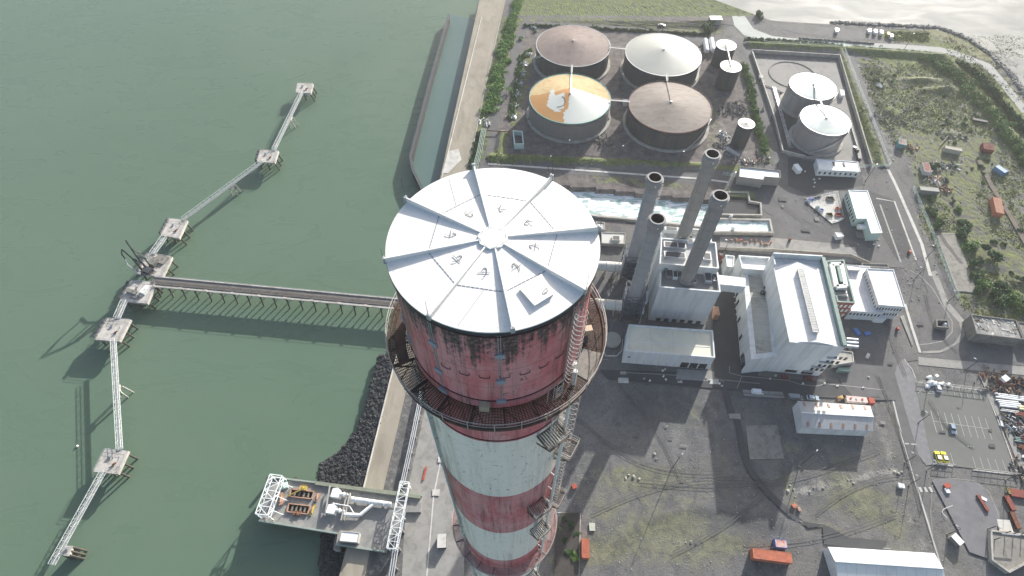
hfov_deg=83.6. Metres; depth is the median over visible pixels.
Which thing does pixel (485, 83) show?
quay rail
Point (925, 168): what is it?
site cabin
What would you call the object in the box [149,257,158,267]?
deck plant
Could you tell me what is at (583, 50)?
oil tank
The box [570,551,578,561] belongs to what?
shrub
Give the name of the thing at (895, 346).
tyre track
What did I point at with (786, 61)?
foundation ring
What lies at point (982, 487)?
kerb
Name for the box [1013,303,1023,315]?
shrub
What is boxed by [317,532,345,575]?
rock armour
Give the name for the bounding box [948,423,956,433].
car
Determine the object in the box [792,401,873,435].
warehouse
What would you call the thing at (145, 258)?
marine loader
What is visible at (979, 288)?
shrub
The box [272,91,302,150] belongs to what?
walkway
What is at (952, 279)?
kerb
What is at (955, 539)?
kiosk
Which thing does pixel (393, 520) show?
pipe gantry
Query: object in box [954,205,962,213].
shrub
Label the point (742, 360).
roller door
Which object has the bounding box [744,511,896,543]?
tyre track
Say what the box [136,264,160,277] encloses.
manifold
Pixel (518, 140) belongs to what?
open structure
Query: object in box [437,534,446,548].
lorry
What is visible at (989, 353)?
cross road
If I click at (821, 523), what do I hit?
kerb
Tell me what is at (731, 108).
scrap heap
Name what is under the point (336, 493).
pump
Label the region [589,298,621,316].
gas duct
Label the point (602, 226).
valve chamber
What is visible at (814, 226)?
tyre track
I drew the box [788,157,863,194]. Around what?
dark yard
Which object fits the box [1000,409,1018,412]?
pipe stack
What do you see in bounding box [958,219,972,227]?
shrub
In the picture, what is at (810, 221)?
tyre track
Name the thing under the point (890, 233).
kerb
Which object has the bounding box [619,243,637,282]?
lattice tower
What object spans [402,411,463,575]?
apron
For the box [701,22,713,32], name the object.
shrub
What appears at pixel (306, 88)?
mooring platform
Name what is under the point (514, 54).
access road
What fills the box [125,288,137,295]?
deck plant
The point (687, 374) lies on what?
loading apron
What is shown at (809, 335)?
turbine hall
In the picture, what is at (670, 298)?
boiler house
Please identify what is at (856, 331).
block
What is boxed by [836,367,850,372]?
green skip store
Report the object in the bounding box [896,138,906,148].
container
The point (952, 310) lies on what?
pavement
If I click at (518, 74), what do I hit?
hedge
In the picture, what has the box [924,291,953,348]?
tyre track
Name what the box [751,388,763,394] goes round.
van
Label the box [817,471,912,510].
tyre track
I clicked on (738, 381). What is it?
kerb
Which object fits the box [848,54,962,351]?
road
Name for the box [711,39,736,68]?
tank
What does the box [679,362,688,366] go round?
doorway
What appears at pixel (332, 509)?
pump
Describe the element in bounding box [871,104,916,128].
scrap heap
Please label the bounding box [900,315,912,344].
pale strip
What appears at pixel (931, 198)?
shrub
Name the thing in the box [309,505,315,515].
machinery
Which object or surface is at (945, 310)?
road line
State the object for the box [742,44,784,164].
road
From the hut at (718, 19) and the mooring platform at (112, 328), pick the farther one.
the hut at (718, 19)
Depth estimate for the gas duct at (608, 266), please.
275.01 m
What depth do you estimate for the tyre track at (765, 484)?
222.32 m
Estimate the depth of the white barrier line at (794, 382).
248.25 m
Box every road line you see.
[892,400,944,575]
[905,304,920,352]
[910,270,952,344]
[926,512,944,574]
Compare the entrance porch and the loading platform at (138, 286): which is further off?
the loading platform at (138, 286)
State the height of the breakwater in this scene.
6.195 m
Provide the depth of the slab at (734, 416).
238.72 m
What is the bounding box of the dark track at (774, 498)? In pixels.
[734,419,789,513]
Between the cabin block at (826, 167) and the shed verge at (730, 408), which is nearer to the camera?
the shed verge at (730, 408)
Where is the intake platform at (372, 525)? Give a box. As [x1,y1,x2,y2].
[258,476,422,552]
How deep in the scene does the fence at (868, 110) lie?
355.53 m
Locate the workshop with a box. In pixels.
[622,324,714,368]
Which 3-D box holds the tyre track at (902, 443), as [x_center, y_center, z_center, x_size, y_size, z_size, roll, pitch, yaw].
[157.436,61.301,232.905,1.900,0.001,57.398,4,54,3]
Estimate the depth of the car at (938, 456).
227.79 m
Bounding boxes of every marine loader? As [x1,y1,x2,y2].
[121,249,141,269]
[124,259,140,275]
[125,240,145,265]
[133,249,151,266]
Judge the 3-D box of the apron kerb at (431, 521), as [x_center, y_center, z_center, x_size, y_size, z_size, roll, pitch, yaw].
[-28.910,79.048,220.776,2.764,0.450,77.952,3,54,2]
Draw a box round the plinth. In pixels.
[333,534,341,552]
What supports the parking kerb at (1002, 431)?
on the ground at (700, 422)
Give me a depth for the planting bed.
209.26 m
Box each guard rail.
[917,380,988,390]
[932,462,955,466]
[972,468,1019,475]
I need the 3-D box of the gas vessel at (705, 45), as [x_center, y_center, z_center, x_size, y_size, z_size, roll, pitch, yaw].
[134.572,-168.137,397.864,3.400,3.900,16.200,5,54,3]
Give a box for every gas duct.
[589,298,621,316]
[595,261,621,278]
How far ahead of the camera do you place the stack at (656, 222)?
229.56 m
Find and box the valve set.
[758,75,783,92]
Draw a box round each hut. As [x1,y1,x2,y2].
[709,16,722,24]
[839,89,844,97]
[846,265,859,272]
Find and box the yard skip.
[934,319,949,329]
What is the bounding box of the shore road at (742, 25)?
[732,16,849,45]
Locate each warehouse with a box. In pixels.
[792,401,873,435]
[823,547,943,575]
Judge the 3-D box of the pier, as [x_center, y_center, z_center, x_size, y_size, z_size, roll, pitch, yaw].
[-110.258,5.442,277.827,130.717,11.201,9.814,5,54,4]
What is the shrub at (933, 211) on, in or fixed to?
on the ground at (700, 422)
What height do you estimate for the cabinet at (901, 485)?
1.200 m
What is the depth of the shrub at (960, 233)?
296.87 m
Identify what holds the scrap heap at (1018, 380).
on the ground at (700, 422)
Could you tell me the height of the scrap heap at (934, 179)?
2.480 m
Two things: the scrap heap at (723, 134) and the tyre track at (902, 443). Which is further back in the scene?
the scrap heap at (723, 134)
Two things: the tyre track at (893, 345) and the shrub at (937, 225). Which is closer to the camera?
the tyre track at (893, 345)
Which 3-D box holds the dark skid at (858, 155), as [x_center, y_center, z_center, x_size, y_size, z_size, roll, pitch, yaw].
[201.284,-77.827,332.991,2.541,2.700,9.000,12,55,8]
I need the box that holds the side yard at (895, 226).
[869,191,911,260]
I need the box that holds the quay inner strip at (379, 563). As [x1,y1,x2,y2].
[368,376,423,575]
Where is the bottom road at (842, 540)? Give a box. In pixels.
[787,512,886,549]
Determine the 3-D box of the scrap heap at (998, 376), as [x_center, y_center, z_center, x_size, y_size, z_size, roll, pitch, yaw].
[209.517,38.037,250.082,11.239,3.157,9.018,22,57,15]
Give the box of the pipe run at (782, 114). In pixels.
[772,87,792,147]
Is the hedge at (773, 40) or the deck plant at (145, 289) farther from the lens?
the hedge at (773, 40)
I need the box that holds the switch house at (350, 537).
[339,531,360,543]
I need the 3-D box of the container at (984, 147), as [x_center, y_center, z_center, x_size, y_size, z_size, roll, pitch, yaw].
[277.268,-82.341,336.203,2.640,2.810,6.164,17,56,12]
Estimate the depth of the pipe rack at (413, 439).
229.37 m
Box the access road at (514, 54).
[483,18,530,159]
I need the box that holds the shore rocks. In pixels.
[829,20,1023,96]
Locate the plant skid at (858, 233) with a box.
[855,224,879,239]
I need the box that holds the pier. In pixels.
[149,275,400,317]
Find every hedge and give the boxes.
[468,130,481,169]
[477,11,522,114]
[506,47,531,120]
[510,0,525,16]
[524,23,710,35]
[740,61,769,155]
[744,36,842,46]
[850,44,930,52]
[917,54,1023,164]
[955,59,1023,133]
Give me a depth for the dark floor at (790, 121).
349.63 m
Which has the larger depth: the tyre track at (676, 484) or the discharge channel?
the discharge channel
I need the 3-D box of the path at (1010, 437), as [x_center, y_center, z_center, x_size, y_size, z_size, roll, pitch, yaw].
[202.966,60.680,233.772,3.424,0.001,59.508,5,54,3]
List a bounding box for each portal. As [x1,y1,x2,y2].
[324,486,330,516]
[340,493,347,521]
[344,493,350,521]
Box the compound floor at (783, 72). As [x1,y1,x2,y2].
[756,59,861,160]
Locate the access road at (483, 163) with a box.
[480,160,735,184]
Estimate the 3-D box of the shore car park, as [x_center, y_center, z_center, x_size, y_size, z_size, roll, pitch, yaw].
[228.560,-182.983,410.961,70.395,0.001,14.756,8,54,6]
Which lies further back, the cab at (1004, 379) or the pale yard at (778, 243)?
the pale yard at (778, 243)
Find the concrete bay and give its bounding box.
[987,526,1023,573]
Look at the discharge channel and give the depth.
313.63 m
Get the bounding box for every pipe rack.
[388,512,405,575]
[400,393,421,485]
[474,128,486,168]
[483,130,512,132]
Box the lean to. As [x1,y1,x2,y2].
[830,351,853,368]
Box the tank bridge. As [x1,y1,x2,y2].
[814,86,826,115]
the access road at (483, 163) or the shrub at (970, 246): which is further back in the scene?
the access road at (483, 163)
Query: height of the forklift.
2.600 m
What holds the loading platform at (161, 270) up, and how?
in the river water at (134, 122)
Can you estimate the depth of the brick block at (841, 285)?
262.61 m
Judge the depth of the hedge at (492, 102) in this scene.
382.25 m
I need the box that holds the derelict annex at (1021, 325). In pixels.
[1017,321,1023,343]
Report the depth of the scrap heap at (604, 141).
340.30 m
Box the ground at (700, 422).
[366,0,1023,575]
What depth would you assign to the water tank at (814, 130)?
331.15 m
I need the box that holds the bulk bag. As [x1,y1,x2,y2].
[927,380,934,385]
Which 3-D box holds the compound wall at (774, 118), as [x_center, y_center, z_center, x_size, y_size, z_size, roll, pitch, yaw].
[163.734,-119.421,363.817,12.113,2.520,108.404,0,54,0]
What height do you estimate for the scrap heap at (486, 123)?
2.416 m
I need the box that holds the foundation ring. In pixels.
[769,61,814,86]
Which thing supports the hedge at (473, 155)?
on the ground at (700, 422)
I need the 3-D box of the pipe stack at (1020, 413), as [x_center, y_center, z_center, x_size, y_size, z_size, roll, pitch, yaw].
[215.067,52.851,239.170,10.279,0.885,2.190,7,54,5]
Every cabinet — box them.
[589,523,594,530]
[897,483,904,488]
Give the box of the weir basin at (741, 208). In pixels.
[721,191,761,217]
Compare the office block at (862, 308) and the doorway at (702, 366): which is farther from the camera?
the office block at (862, 308)
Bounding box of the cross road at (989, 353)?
[923,339,1023,365]
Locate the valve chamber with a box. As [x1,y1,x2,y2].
[596,221,604,231]
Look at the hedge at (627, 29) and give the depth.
411.80 m
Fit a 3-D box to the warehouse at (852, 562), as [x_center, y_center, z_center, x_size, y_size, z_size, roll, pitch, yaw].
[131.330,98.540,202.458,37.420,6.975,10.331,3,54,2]
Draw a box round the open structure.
[513,130,523,148]
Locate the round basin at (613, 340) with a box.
[604,332,620,347]
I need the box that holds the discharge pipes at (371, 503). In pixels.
[333,497,391,516]
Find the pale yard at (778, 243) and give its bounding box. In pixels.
[720,237,861,262]
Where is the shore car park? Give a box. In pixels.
[780,24,878,39]
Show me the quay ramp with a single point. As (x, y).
(454, 159)
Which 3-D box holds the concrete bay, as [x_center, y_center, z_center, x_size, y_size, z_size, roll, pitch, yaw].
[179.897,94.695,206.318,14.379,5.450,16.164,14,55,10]
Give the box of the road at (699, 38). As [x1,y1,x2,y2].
[522,21,744,44]
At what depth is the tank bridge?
338.46 m
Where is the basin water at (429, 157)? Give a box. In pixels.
[413,15,474,187]
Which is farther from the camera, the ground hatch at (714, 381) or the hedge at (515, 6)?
the hedge at (515, 6)
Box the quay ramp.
[442,149,461,172]
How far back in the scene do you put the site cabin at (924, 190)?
314.12 m
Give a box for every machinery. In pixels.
[279,492,283,505]
[280,482,287,489]
[293,511,301,515]
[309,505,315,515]
[314,493,320,501]
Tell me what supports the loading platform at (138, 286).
in the river water at (134, 122)
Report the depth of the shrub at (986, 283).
276.82 m
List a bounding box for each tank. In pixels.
[526,73,610,143]
[533,24,610,80]
[620,32,701,88]
[622,80,711,152]
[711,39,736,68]
[714,60,741,91]
[731,118,754,148]
[778,72,837,118]
[788,104,851,156]
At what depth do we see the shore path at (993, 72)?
392.89 m
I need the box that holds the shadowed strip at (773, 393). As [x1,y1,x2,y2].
[743,390,783,397]
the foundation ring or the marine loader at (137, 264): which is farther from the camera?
the foundation ring
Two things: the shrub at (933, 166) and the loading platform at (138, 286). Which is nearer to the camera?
the loading platform at (138, 286)
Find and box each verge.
[723,389,734,413]
[895,360,931,465]
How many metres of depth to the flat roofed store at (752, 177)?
317.42 m
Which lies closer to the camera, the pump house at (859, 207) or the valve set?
the pump house at (859, 207)
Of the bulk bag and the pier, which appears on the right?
the bulk bag
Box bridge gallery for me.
[719,275,745,292]
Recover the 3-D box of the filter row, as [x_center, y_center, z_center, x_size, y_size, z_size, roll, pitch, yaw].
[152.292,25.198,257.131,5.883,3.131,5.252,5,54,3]
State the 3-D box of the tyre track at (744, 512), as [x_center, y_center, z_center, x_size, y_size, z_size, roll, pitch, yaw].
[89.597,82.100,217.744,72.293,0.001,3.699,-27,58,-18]
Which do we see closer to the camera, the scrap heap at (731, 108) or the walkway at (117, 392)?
the walkway at (117, 392)
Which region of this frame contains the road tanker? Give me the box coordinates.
[842,395,874,405]
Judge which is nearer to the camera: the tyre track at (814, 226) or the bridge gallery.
the bridge gallery
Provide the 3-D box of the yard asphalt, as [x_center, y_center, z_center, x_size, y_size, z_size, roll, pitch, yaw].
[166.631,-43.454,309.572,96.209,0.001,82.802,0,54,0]
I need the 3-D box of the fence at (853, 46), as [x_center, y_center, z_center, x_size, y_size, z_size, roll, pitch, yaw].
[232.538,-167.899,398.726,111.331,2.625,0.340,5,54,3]
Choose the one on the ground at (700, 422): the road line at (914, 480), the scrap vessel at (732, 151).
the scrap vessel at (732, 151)
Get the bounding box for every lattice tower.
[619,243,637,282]
[619,281,648,323]
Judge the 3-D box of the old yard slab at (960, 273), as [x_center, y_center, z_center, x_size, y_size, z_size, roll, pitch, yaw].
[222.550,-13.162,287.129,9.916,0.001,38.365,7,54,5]
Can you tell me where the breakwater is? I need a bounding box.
[409,14,449,190]
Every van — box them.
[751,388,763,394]
[787,393,802,400]
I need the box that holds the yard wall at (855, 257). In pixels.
[718,247,869,262]
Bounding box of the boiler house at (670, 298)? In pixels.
[647,226,720,324]
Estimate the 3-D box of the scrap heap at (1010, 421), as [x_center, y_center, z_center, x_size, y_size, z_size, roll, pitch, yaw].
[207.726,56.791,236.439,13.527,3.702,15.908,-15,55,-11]
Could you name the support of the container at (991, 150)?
on the ground at (700, 422)
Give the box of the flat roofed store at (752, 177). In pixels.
[735,166,780,187]
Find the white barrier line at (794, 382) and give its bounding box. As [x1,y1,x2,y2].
[729,366,881,389]
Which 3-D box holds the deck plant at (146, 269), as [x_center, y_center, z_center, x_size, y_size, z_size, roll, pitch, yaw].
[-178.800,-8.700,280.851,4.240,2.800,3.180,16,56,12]
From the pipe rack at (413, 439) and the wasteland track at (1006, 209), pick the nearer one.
the pipe rack at (413, 439)
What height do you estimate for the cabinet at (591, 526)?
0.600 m
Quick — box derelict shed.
[962,314,1023,345]
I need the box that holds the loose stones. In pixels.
[568,64,1023,570]
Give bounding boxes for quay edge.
[339,0,504,575]
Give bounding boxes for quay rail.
[363,17,481,486]
[469,17,500,162]
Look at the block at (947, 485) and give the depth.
221.12 m
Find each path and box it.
[850,43,1023,114]
[978,372,1023,474]
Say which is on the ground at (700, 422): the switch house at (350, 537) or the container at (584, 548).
the container at (584, 548)
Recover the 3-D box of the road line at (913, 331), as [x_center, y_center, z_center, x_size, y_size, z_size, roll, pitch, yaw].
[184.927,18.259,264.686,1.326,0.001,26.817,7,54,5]
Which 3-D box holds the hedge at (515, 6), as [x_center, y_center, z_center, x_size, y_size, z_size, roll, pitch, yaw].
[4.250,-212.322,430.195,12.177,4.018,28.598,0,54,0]
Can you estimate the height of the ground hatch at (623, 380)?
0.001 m
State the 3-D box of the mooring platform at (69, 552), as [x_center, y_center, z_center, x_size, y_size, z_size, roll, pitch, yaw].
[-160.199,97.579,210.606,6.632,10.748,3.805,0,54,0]
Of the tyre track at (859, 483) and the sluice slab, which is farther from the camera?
the sluice slab
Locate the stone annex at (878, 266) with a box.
[859,263,888,268]
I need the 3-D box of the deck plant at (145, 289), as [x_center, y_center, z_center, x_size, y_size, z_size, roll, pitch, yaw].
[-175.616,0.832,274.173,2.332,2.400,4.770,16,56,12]
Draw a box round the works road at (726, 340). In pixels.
[601,291,851,397]
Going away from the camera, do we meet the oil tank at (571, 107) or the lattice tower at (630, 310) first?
the lattice tower at (630, 310)
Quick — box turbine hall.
[762,252,847,375]
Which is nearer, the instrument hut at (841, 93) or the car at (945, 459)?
the car at (945, 459)
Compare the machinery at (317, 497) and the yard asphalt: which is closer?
the machinery at (317, 497)
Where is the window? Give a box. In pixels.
[784,369,796,372]
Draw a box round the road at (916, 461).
[883,354,941,562]
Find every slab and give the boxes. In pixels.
[728,189,755,199]
[728,414,740,418]
[745,425,783,459]
[936,234,974,290]
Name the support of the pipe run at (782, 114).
on the compound floor at (783, 72)
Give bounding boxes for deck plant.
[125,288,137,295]
[139,285,150,294]
[141,266,153,274]
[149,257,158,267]
[156,254,168,264]
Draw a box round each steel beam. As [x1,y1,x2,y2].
[976,495,988,511]
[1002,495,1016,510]
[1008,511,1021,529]
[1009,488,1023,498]
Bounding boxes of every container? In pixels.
[581,538,588,558]
[749,548,792,564]
[772,539,787,549]
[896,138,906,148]
[980,142,988,152]
[987,143,994,153]
[989,197,1004,217]
[992,165,1007,176]
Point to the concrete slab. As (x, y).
(769, 446)
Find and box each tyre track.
[577,416,719,471]
[577,419,720,474]
[592,477,767,511]
[592,480,768,514]
[616,383,679,477]
[619,384,682,479]
[640,447,880,484]
[641,451,879,487]
[672,447,808,551]
[673,451,808,554]
[724,391,880,396]
[725,394,880,399]
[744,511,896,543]
[745,515,896,546]
[768,191,861,238]
[772,197,864,242]
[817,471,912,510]
[817,474,912,514]
[876,375,920,511]
[879,377,922,510]
[886,319,904,374]
[888,318,906,375]
[912,183,959,261]
[915,185,961,261]
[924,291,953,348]
[927,294,958,351]
[928,399,972,447]
[931,400,974,447]
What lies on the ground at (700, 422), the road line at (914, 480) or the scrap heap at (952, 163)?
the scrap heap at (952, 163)
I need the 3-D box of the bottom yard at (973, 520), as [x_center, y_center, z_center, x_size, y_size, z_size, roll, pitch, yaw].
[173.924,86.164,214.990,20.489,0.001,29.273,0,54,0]
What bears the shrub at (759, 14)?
on the ground at (700, 422)
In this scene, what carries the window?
in the turbine hall
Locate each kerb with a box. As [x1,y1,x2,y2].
[426,462,440,575]
[488,163,727,182]
[558,512,580,564]
[596,215,699,227]
[626,372,723,381]
[714,378,759,383]
[787,515,889,548]
[876,198,916,259]
[880,205,900,261]
[887,169,931,275]
[930,484,935,554]
[936,233,974,292]
[951,478,999,518]
[987,395,1016,471]
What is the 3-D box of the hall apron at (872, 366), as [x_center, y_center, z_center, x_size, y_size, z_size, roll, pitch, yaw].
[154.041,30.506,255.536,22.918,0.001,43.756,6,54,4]
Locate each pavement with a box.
[918,357,1023,374]
[922,271,964,353]
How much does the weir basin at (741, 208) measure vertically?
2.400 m
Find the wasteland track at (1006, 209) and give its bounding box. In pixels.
[976,159,1023,242]
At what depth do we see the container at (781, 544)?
207.64 m
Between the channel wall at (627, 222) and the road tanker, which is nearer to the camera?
the road tanker
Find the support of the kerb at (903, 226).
on the ground at (700, 422)
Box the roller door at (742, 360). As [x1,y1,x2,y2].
[740,354,744,369]
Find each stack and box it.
[627,172,663,262]
[628,212,666,302]
[674,148,720,239]
[678,189,729,286]
[994,392,1023,401]
[995,399,1021,408]
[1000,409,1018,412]
[1014,411,1023,415]
[1014,437,1023,442]
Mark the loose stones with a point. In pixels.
(904, 292)
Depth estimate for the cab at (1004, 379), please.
246.76 m
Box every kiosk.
[792,164,802,173]
[833,232,843,239]
[948,533,963,546]
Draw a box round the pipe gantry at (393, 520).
[386,481,410,551]
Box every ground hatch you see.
[618,378,628,382]
[710,379,718,383]
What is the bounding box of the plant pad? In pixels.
[601,232,625,246]
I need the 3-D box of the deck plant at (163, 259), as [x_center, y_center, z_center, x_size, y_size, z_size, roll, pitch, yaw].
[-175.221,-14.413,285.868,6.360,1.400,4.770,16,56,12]
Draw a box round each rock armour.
[317,354,393,486]
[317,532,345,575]
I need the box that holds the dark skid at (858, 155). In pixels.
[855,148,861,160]
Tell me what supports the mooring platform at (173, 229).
in the river water at (134, 122)
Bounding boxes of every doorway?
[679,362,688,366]
[688,363,697,367]
[698,364,707,368]
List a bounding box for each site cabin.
[917,186,939,195]
[919,162,931,175]
[942,145,961,154]
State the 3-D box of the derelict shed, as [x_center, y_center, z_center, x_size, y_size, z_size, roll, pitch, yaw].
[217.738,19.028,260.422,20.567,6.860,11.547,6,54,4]
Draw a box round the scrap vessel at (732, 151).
[725,147,739,156]
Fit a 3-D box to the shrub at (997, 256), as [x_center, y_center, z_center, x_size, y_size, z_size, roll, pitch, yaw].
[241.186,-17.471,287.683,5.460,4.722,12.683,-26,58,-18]
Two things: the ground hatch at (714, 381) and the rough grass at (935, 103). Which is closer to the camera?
the ground hatch at (714, 381)
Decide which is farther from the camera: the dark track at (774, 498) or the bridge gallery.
the bridge gallery
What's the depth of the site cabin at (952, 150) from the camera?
334.24 m
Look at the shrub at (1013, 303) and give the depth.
270.60 m
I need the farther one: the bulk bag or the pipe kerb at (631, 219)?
the pipe kerb at (631, 219)
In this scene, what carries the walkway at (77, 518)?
on the mooring platform at (69, 552)
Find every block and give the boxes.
[432,489,439,495]
[718,253,734,275]
[813,159,860,176]
[826,259,854,318]
[844,266,882,319]
[853,328,860,335]
[863,268,904,318]
[943,482,950,487]
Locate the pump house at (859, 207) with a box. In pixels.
[843,190,882,240]
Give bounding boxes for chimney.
[380,156,606,575]
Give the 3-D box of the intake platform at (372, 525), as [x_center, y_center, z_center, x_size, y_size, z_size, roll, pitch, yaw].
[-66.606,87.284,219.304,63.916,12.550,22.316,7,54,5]
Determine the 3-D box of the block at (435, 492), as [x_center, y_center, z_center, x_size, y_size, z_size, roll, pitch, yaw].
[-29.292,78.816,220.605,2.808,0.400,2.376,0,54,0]
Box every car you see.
[779,375,789,379]
[804,376,814,380]
[806,395,818,400]
[934,451,942,462]
[935,384,941,391]
[940,451,948,462]
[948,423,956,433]
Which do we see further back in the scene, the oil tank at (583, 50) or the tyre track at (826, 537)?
the oil tank at (583, 50)
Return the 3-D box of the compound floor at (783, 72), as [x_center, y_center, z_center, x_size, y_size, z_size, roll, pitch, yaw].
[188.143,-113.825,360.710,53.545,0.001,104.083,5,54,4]
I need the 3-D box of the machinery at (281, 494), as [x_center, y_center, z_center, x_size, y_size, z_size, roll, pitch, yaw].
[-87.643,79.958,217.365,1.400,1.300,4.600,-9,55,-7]
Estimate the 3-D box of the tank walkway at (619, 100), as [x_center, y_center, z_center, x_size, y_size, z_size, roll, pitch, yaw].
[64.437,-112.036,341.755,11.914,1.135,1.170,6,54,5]
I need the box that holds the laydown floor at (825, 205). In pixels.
[806,194,841,222]
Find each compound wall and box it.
[751,50,805,157]
[752,49,872,166]
[849,118,857,146]
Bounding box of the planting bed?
[554,513,579,575]
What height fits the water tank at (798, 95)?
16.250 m
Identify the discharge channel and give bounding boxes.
[568,190,708,224]
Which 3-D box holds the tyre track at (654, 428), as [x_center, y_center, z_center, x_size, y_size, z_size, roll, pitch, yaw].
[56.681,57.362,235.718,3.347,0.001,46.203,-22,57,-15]
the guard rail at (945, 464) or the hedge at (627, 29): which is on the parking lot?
the guard rail at (945, 464)
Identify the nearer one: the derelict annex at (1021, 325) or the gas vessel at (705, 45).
the derelict annex at (1021, 325)
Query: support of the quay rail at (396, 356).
on the quay edge
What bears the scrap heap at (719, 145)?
on the ground at (700, 422)
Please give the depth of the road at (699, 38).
411.34 m
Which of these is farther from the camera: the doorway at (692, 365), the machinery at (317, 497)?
the doorway at (692, 365)
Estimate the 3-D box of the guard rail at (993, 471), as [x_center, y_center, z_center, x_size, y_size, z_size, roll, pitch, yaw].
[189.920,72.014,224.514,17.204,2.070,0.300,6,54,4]
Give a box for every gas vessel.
[702,38,708,53]
[709,37,714,52]
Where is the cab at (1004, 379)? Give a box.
[997,374,1010,384]
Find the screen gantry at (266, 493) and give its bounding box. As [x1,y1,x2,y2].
[255,474,292,519]
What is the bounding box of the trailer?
[972,118,987,123]
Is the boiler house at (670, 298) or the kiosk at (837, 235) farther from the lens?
the kiosk at (837, 235)
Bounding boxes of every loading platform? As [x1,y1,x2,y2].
[118,280,163,309]
[136,252,178,280]
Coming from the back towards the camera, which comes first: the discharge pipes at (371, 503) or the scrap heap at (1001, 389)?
the scrap heap at (1001, 389)
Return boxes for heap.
[479,117,490,126]
[592,134,619,147]
[711,92,763,119]
[713,139,727,148]
[718,130,730,145]
[732,157,769,165]
[756,149,770,162]
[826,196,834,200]
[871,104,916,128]
[894,141,919,157]
[915,159,967,173]
[923,170,945,186]
[935,127,967,141]
[936,181,954,194]
[974,380,1023,394]
[978,365,1007,382]
[996,408,1023,445]
[998,376,1023,387]
[1005,421,1023,439]
[1008,454,1023,485]
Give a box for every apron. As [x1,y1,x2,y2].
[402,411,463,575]
[676,369,713,380]
[836,319,895,399]
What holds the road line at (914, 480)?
on the road at (916, 461)
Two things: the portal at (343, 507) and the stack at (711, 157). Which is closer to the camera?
the portal at (343, 507)
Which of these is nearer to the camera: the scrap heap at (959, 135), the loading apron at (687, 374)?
the loading apron at (687, 374)
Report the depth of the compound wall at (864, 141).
382.79 m
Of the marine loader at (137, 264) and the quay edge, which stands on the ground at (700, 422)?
the quay edge
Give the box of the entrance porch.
[871,315,885,322]
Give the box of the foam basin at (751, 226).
[713,218,773,235]
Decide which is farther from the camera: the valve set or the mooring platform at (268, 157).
the valve set
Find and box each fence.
[767,41,929,51]
[805,191,844,221]
[843,44,891,164]
[912,186,959,294]
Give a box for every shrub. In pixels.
[563,548,573,555]
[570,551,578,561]
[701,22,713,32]
[756,10,763,19]
[927,194,936,201]
[929,207,938,217]
[930,162,940,168]
[933,220,944,228]
[936,216,941,222]
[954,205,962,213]
[956,226,970,238]
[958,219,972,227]
[961,240,981,252]
[968,270,984,279]
[969,258,984,266]
[973,284,985,295]
[975,277,993,288]
[981,244,1004,261]
[989,287,1007,309]
[994,280,1012,292]
[1003,291,1022,304]
[1008,296,1022,305]
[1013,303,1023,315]
[1014,275,1023,281]
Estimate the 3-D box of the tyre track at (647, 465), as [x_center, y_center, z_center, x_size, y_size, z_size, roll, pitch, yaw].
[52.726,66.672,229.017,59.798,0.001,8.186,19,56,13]
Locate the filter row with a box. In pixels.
[846,338,858,349]
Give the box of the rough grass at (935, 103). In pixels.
[488,29,1023,321]
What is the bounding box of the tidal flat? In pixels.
[716,0,1023,85]
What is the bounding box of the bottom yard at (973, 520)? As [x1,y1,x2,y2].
[932,478,999,558]
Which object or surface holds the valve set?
on the ground at (700, 422)
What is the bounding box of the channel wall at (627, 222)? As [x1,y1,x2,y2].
[590,213,700,228]
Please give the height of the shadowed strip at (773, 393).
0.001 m
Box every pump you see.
[326,504,345,514]
[330,488,350,498]
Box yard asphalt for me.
[725,156,914,267]
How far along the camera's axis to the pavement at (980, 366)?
253.06 m
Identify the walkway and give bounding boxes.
[47,470,105,564]
[110,338,133,450]
[113,300,127,318]
[149,235,166,254]
[182,159,263,220]
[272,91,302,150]
[610,98,629,101]
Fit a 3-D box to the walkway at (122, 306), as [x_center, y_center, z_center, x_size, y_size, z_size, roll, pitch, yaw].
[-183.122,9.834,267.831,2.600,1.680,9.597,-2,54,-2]
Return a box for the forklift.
[836,394,845,400]
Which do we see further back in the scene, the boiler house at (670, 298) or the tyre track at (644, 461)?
the boiler house at (670, 298)
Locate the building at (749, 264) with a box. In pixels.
[729,255,769,276]
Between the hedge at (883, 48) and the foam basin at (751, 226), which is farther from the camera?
the hedge at (883, 48)
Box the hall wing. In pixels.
[735,273,777,372]
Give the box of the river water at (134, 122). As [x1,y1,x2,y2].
[0,0,478,575]
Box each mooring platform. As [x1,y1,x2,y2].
[60,546,87,559]
[92,317,138,346]
[93,448,138,477]
[158,217,193,244]
[254,149,282,170]
[296,83,316,100]
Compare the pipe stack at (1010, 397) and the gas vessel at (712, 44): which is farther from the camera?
the gas vessel at (712, 44)
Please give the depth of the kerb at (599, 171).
326.05 m
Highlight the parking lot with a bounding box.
[915,382,1015,473]
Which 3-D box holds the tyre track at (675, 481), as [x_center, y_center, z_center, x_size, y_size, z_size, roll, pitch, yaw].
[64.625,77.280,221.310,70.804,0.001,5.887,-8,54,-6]
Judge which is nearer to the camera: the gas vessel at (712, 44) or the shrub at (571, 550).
the shrub at (571, 550)
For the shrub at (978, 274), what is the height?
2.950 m
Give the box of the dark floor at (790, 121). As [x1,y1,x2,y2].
[770,92,812,155]

